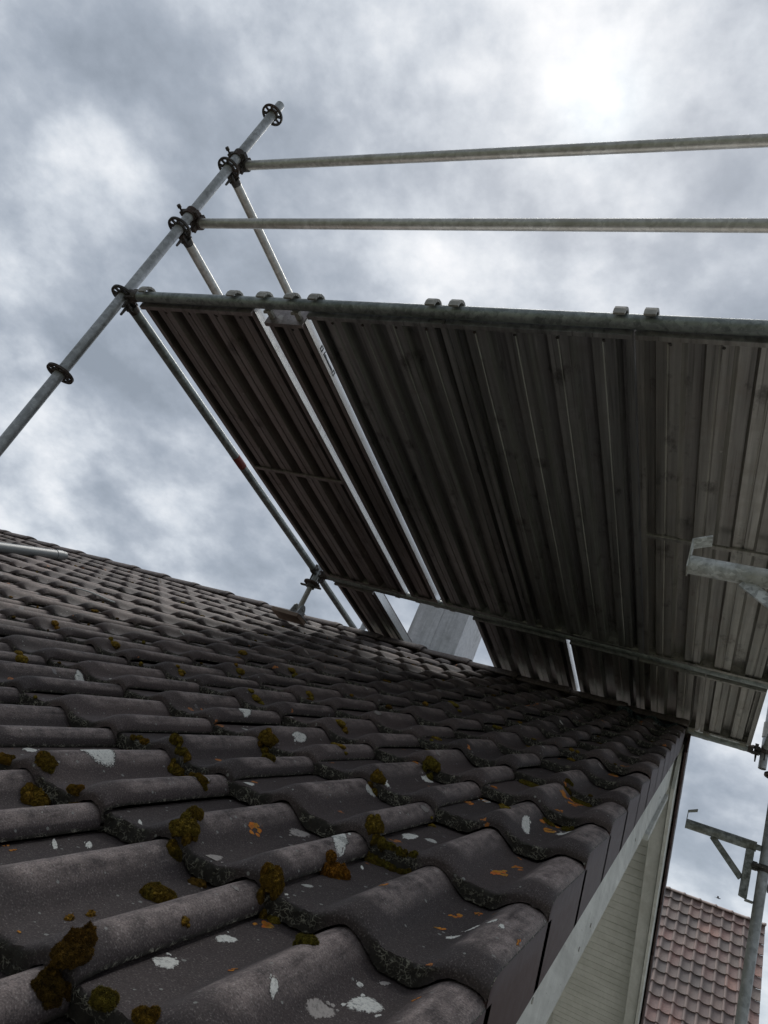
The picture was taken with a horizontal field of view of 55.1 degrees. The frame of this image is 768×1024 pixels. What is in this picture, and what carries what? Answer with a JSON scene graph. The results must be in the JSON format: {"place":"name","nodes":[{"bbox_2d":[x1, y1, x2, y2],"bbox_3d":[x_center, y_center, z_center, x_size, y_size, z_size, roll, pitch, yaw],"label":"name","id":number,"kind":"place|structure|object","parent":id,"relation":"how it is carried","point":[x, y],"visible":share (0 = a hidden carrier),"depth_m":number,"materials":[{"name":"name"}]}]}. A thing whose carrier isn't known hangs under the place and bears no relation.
{"place":"outdoors","nodes":[
{"label":"outdoors","id":0,"kind":"place"},
{"bbox_2d":[0,0,767,1023],"label":"sky","id":1,"kind":"structure","parent":0,"point":[115,115],"materials":[{"name":"grey"}]},
{"bbox_2d":[643,886,766,1023],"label":"neighbour house","id":2,"kind":"structure","parent":0,"point":[697,969],"depth_m":18.24,"materials":[{"name":"tile"}]},
{"label":"yard paving","id":3,"kind":"structure","parent":0,"visible":0},
{"bbox_2d":[0,101,767,1023],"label":"scaffold","id":4,"kind":"object","parent":3,"relation":"on","point":[750,581],"visible":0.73,"depth_m":3.24,"materials":[{"name":"metal"}]},
{"bbox_2d":[137,286,407,597],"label":"scaffold deck","id":5,"kind":"structure","parent":4,"relation":"on","point":[235,363],"depth_m":3.87,"materials":[{"name":"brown metal"}]},
{"bbox_2d":[256,291,440,607],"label":"scaffold deck","id":6,"kind":"structure","parent":4,"relation":"on","point":[295,333],"depth_m":3.63,"materials":[{"name":"grey metal"}]},
{"bbox_2d":[334,576,411,642],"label":"scaffold deck","id":7,"kind":"structure","parent":4,"relation":"on","point":[375,612],"depth_m":5.52,"materials":[{"name":"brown metal"}]},
{"bbox_2d":[306,293,531,625],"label":"scaffold deck","id":8,"kind":"structure","parent":4,"relation":"on","point":[400,380],"depth_m":3.44,"materials":[{"name":"metal"}]},
{"bbox_2d":[472,610,579,690],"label":"scaffold deck","id":9,"kind":"structure","parent":4,"relation":"on","point":[535,655],"depth_m":5.00,"materials":[{"name":"metal"}]},
{"bbox_2d":[444,299,643,657],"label":"scaffold deck","id":10,"kind":"structure","parent":4,"relation":"on","point":[553,408],"depth_m":3.13,"materials":[{"name":"metal"}]},
{"bbox_2d":[570,634,640,707],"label":"scaffold deck","id":11,"kind":"structure","parent":4,"relation":"on","point":[606,673],"depth_m":4.76,"materials":[{"name":"metal"}]},
{"bbox_2d":[638,648,705,736],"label":"scaffold deck","id":12,"kind":"structure","parent":4,"relation":"on","point":[671,690],"depth_m":4.59,"materials":[{"name":"metal"}]},
{"bbox_2d":[635,307,767,684],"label":"scaffold deck","id":13,"kind":"structure","parent":4,"relation":"on","point":[702,406],"depth_m":2.92,"materials":[{"name":"metal"}]},
{"bbox_2d":[699,664,767,750],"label":"scaffold deck","id":14,"kind":"structure","parent":4,"relation":"on","point":[731,710],"depth_m":4.47,"materials":[{"name":"metal"}]},
{"label":"ground","id":15,"kind":"structure","parent":0,"visible":0},
{"bbox_2d":[0,529,690,1023],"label":"house","id":16,"kind":"structure","parent":15,"relation":"on","point":[490,911],"depth_m":1.55,"materials":[{"name":"tile"}]},
{"bbox_2d":[0,752,15,764],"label":"moss cushion","id":17,"kind":"object","parent":16,"relation":"on","point":[6,759],"visible":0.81,"depth_m":1.26,"materials":[{"name":"green plant"}]},
{"bbox_2d":[0,542,67,559],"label":"drain pipe","id":18,"kind":"object","parent":16,"relation":"on","point":[24,550],"visible":1,"depth_m":5.60,"materials":[{"name":"grey metal"}]},
{"bbox_2d":[34,750,58,773],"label":"moss cushion","id":19,"kind":"object","parent":16,"relation":"on","point":[45,761],"visible":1,"depth_m":1.24,"materials":[{"name":"green plant"}]},
{"bbox_2d":[19,782,84,806],"bbox_3d":[-0.547,0.461,1.194,0.114,0.066,0.060,11,-6,27],"label":"moss cushion","id":20,"kind":"object","parent":16,"relation":"on","point":[33,794],"visible":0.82,"depth_m":1.19,"materials":[{"name":"green plant"}]},
{"bbox_2d":[30,920,97,1010],"bbox_3d":[-0.314,0.446,0.728,0.041,0.077,0.059,16,-29,18],"label":"moss cushion","id":21,"kind":"object","parent":16,"relation":"on","point":[73,948],"visible":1,"depth_m":0.72,"materials":[{"name":"plant"}]},
{"bbox_2d":[73,587,114,602],"bbox_3d":[-1.554,0.445,3.947,0.331,0.025,0.016,10,-31,28],"label":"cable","id":22,"kind":"object","parent":16,"relation":"on","point":[94,594],"visible":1,"depth_m":3.95,"materials":[{"name":"grey metal"}]},
{"bbox_2d":[87,985,120,1012],"bbox_3d":[-0.273,0.484,0.705,0.033,0.052,0.029,11,-6,27],"label":"moss cushion","id":23,"kind":"object","parent":16,"relation":"on","point":[103,999],"visible":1,"depth_m":0.70,"materials":[{"name":"green plant"}]},
{"bbox_2d":[127,734,149,749],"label":"moss cushion","id":24,"kind":"object","parent":16,"relation":"on","point":[142,740],"visible":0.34,"depth_m":1.58,"materials":[{"name":"green plant"}]},
{"bbox_2d":[129,1004,160,1023],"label":"moss cushion","id":25,"kind":"object","parent":16,"relation":"on","point":[142,1014],"visible":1,"depth_m":0.68,"materials":[{"name":"green plant"}]},
{"bbox_2d":[139,881,177,903],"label":"moss cushion","id":26,"kind":"object","parent":16,"relation":"on","point":[157,892],"visible":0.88,"depth_m":0.97,"materials":[{"name":"green plant"}]},
{"bbox_2d":[166,805,203,862],"bbox_3d":[-0.304,0.489,1.122,0.061,0.066,0.087,11,-6,27],"label":"moss cushion","id":27,"kind":"object","parent":16,"relation":"on","point":[186,827],"visible":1,"depth_m":1.10,"materials":[{"name":"green plant"}]},
{"bbox_2d":[167,732,208,790],"bbox_3d":[-0.385,0.502,1.478,0.060,0.089,0.214,41,-31,-27],"label":"moss cushion","id":28,"kind":"object","parent":16,"relation":"on","point":[174,768],"visible":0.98,"depth_m":1.51,"materials":[{"name":"green plant"}]},
{"bbox_2d":[257,727,278,761],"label":"moss cushion","id":29,"kind":"object","parent":16,"relation":"on","point":[266,737],"visible":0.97,"depth_m":1.81,"materials":[{"name":"green plant"}]},
{"bbox_2d":[256,862,284,918],"bbox_3d":[-0.162,0.528,1.020,0.042,0.077,0.037,40,-30,-25],"label":"moss cushion","id":30,"kind":"object","parent":16,"relation":"on","point":[271,880],"visible":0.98,"depth_m":1.01,"materials":[{"name":"green plant"}]},
{"bbox_2d":[267,914,280,924],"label":"moss cushion","id":31,"kind":"object","parent":16,"relation":"on","point":[272,919],"visible":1,"depth_m":1.00,"materials":[{"name":"green plant"}]},
{"bbox_2d":[271,606,305,624],"bbox_3d":[-0.670,0.728,5.160,0.220,0.027,0.140,11,-31,27],"label":"wooden plank","id":32,"kind":"object","parent":16,"relation":"on","point":[288,615],"visible":1,"depth_m":5.13,"materials":[{"name":"brown wood"}]},
{"bbox_2d":[292,933,319,945],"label":"moss cushion","id":33,"kind":"object","parent":16,"relation":"on","point":[303,938],"visible":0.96,"depth_m":0.89,"materials":[{"name":"green plant"}]},
{"bbox_2d":[0,538,653,927],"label":"moss","id":34,"kind":"object","parent":16,"relation":"on","point":[22,658],"visible":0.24,"depth_m":2.45,"materials":[{"name":"green plant"}]},
{"bbox_2d":[319,849,351,879],"bbox_3d":[-0.079,0.569,1.173,0.058,0.049,0.059,11,-6,27],"label":"moss cushion","id":35,"kind":"object","parent":16,"relation":"on","point":[332,868],"visible":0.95,"depth_m":1.16,"materials":[{"name":"brown plant"}]},
{"bbox_2d":[367,768,386,796],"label":"moss cushion","id":36,"kind":"object","parent":16,"relation":"on","point":[376,775],"visible":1,"depth_m":1.68,"materials":[{"name":"green plant"}]},
{"bbox_2d":[364,813,417,874],"bbox_3d":[0.010,0.596,1.311,0.118,0.093,0.047,15,-29,21],"label":"moss cushion","id":37,"kind":"object","parent":16,"relation":"on","point":[374,825],"visible":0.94,"depth_m":1.30,"materials":[{"name":"green plant"}]},
{"bbox_2d":[422,755,440,780],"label":"moss cushion","id":38,"kind":"object","parent":16,"relation":"on","point":[430,763],"visible":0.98,"depth_m":1.96,"materials":[{"name":"green plant"}]},
{"bbox_2d":[519,779,538,786],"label":"moss cushion","id":39,"kind":"object","parent":16,"relation":"on","point":[527,783],"visible":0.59,"depth_m":2.15,"materials":[{"name":"green plant"}]},
{"bbox_2d":[542,817,554,826],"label":"moss cushion","id":40,"kind":"object","parent":16,"relation":"on","point":[548,822],"visible":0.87,"depth_m":1.79,"materials":[{"name":"green plant"}]},
{"bbox_2d":[561,826,574,831],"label":"moss cushion","id":41,"kind":"object","parent":16,"relation":"on","point":[566,828],"visible":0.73,"depth_m":1.77,"materials":[{"name":"green plant"}]},
{"bbox_2d":[563,778,591,806],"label":"moss cushion","id":42,"kind":"object","parent":16,"relation":"on","point":[578,801],"visible":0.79,"depth_m":2.09,"materials":[{"name":"green plant"}]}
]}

